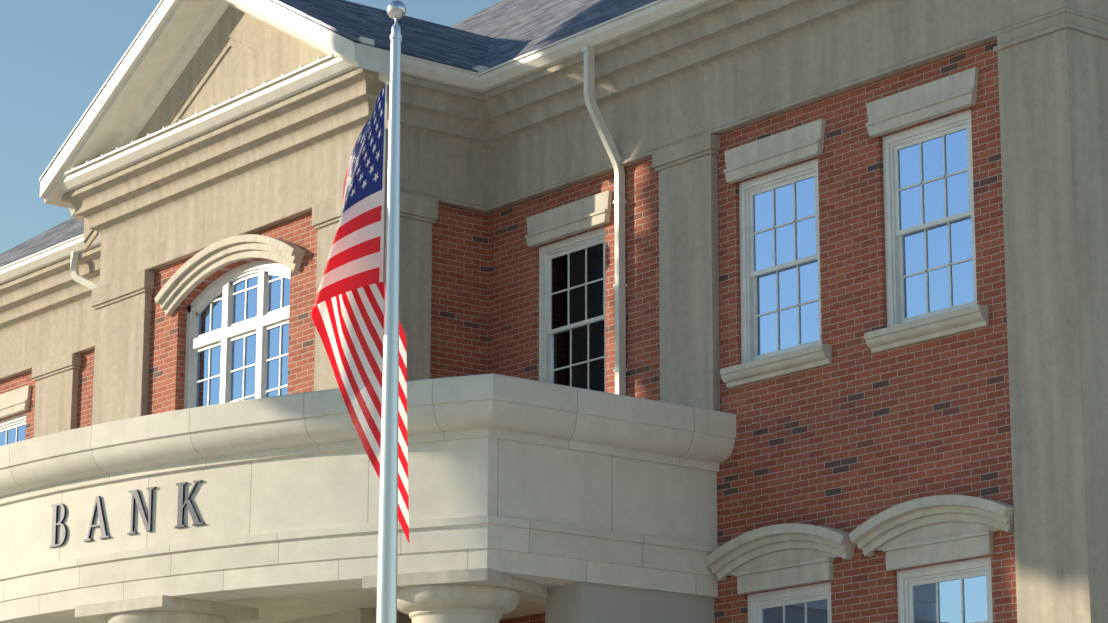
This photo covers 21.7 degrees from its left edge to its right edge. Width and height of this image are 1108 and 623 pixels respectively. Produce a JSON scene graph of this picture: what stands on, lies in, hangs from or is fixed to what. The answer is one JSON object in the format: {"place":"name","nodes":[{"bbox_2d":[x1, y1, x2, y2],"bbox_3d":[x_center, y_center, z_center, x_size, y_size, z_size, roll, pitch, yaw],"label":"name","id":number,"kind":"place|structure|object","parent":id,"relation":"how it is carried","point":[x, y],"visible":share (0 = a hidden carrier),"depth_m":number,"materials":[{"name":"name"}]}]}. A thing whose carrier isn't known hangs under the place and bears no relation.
{"place":"outdoors","nodes":[
{"label":"outdoors","id":0,"kind":"place"},
{"bbox_2d":[0,0,501,253],"label":"sky","id":1,"kind":"structure","parent":0,"point":[56,56],"materials":[{"name":"blue"}]},
{"bbox_2d":[65,588,544,622],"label":"portico ceiling","id":2,"kind":"structure","parent":0,"point":[280,608],"depth_m":32.99,"materials":[{"name":"beige paint"}]},
{"bbox_2d":[106,584,519,622],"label":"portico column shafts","id":3,"kind":"object","parent":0,"point":[452,603],"visible":0.96,"depth_m":29.68,"materials":[{"name":"beige stone"}]},
{"bbox_2d":[75,568,546,622],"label":"portico column abaci","id":4,"kind":"object","parent":3,"relation":"on","point":[524,588],"visible":0.67,"depth_m":31.24,"materials":[{"name":"beige stone"}]},
{"bbox_2d":[280,608,375,622],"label":"cream portico wall","id":5,"kind":"structure","parent":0,"point":[361,615],"depth_m":33.46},
{"bbox_2d":[545,582,714,622],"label":"portico wing walls","id":6,"kind":"structure","parent":0,"point":[581,602],"depth_m":30.51,"materials":[{"name":"beige stone"}]},
{"bbox_3d":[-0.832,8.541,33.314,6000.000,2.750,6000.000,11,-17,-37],"label":"terrain","id":7,"kind":"structure","parent":0,"visible":0},
{"bbox_2d":[0,373,735,622],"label":"portico entablature","id":8,"kind":"structure","parent":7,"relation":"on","point":[548,485],"depth_m":30.68,"materials":[{"name":"beige stone"}]},
{"bbox_2d":[49,480,204,547],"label":"bank portico letters","id":9,"kind":"structure","parent":8,"relation":"attached to","point":[136,497],"depth_m":31.88,"materials":[{"name":"black metal"}]},
{"bbox_2d":[376,0,405,622],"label":"flagpole","id":10,"kind":"object","parent":7,"relation":"on","point":[386,610],"visible":1,"depth_m":21.57,"materials":[{"name":"silver metal"}]},
{"bbox_2d":[311,83,408,542],"bbox_3d":[-1.451,-0.014,21.863,0.770,3.542,0.245,1,-14,-5],"label":"us flag","id":11,"kind":"object","parent":10,"relation":"attached to","point":[347,313],"visible":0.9,"depth_m":21.86,"materials":[{"name":"fabric"}]},
{"bbox_2d":[0,40,1016,622],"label":"bank brick walls","id":12,"kind":"structure","parent":7,"relation":"on","point":[854,434],"depth_m":30.65,"materials":[{"name":"red brick"}]},
{"bbox_2d":[70,45,626,395],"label":"bank downspouts","id":13,"kind":"object","parent":12,"relation":"attached to","point":[619,285],"visible":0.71,"depth_m":33.47,"materials":[{"name":"white metal"}]},
{"bbox_2d":[0,109,992,622],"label":"window frames","id":14,"kind":"structure","parent":12,"relation":"in","point":[262,323],"depth_m":31.63,"materials":[{"name":"white wood"}]},
{"bbox_2d":[0,129,987,622],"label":"bank window","id":15,"kind":"structure","parent":14,"relation":"in","point":[938,297],"depth_m":31.27,"materials":[{"name":"blue glass"}]},
{"bbox_2d":[0,67,1013,593],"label":"bank window stone trim","id":16,"kind":"structure","parent":12,"relation":"attached to","point":[934,529],"depth_m":30.30,"materials":[{"name":"beige stone"}]},
{"bbox_2d":[0,0,1107,380],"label":"entablature","id":17,"kind":"structure","parent":12,"relation":"on","point":[720,66],"depth_m":34.87,"materials":[{"name":"paint"}]},
{"bbox_2d":[65,54,332,174],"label":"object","id":18,"kind":"object","parent":17,"relation":"on","point":[283,75],"visible":0.21,"depth_m":36.74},
{"bbox_2d":[40,0,389,221],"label":"gable fascia","id":19,"kind":"structure","parent":17,"relation":"on","point":[153,65],"depth_m":38.23,"materials":[{"name":"white paint"}]},
{"bbox_2d":[39,0,358,180],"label":"roof edge trim","id":20,"kind":"structure","parent":19,"relation":"attached to","point":[325,24],"depth_m":38.13,"materials":[{"name":"white paint"}]},
{"bbox_2d":[83,5,389,250],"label":"pediment wall","id":21,"kind":"structure","parent":17,"relation":"on","point":[238,52],"depth_m":37.53,"materials":[{"name":"paint"}]},
{"bbox_2d":[0,0,715,284],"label":"gutter","id":22,"kind":"object","parent":17,"relation":"on","point":[617,28],"visible":0.44,"depth_m":35.06,"materials":[{"name":"white metal"}]},
{"bbox_2d":[0,0,656,267],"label":"bank roof shingles","id":23,"kind":"object","parent":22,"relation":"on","point":[500,32],"visible":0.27,"depth_m":37.60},
{"bbox_2d":[31,11,1107,622],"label":"pilasters","id":24,"kind":"object","parent":12,"relation":"attached to","point":[1053,89],"visible":0.62,"depth_m":28.34,"materials":[{"name":"paint"}]}
]}

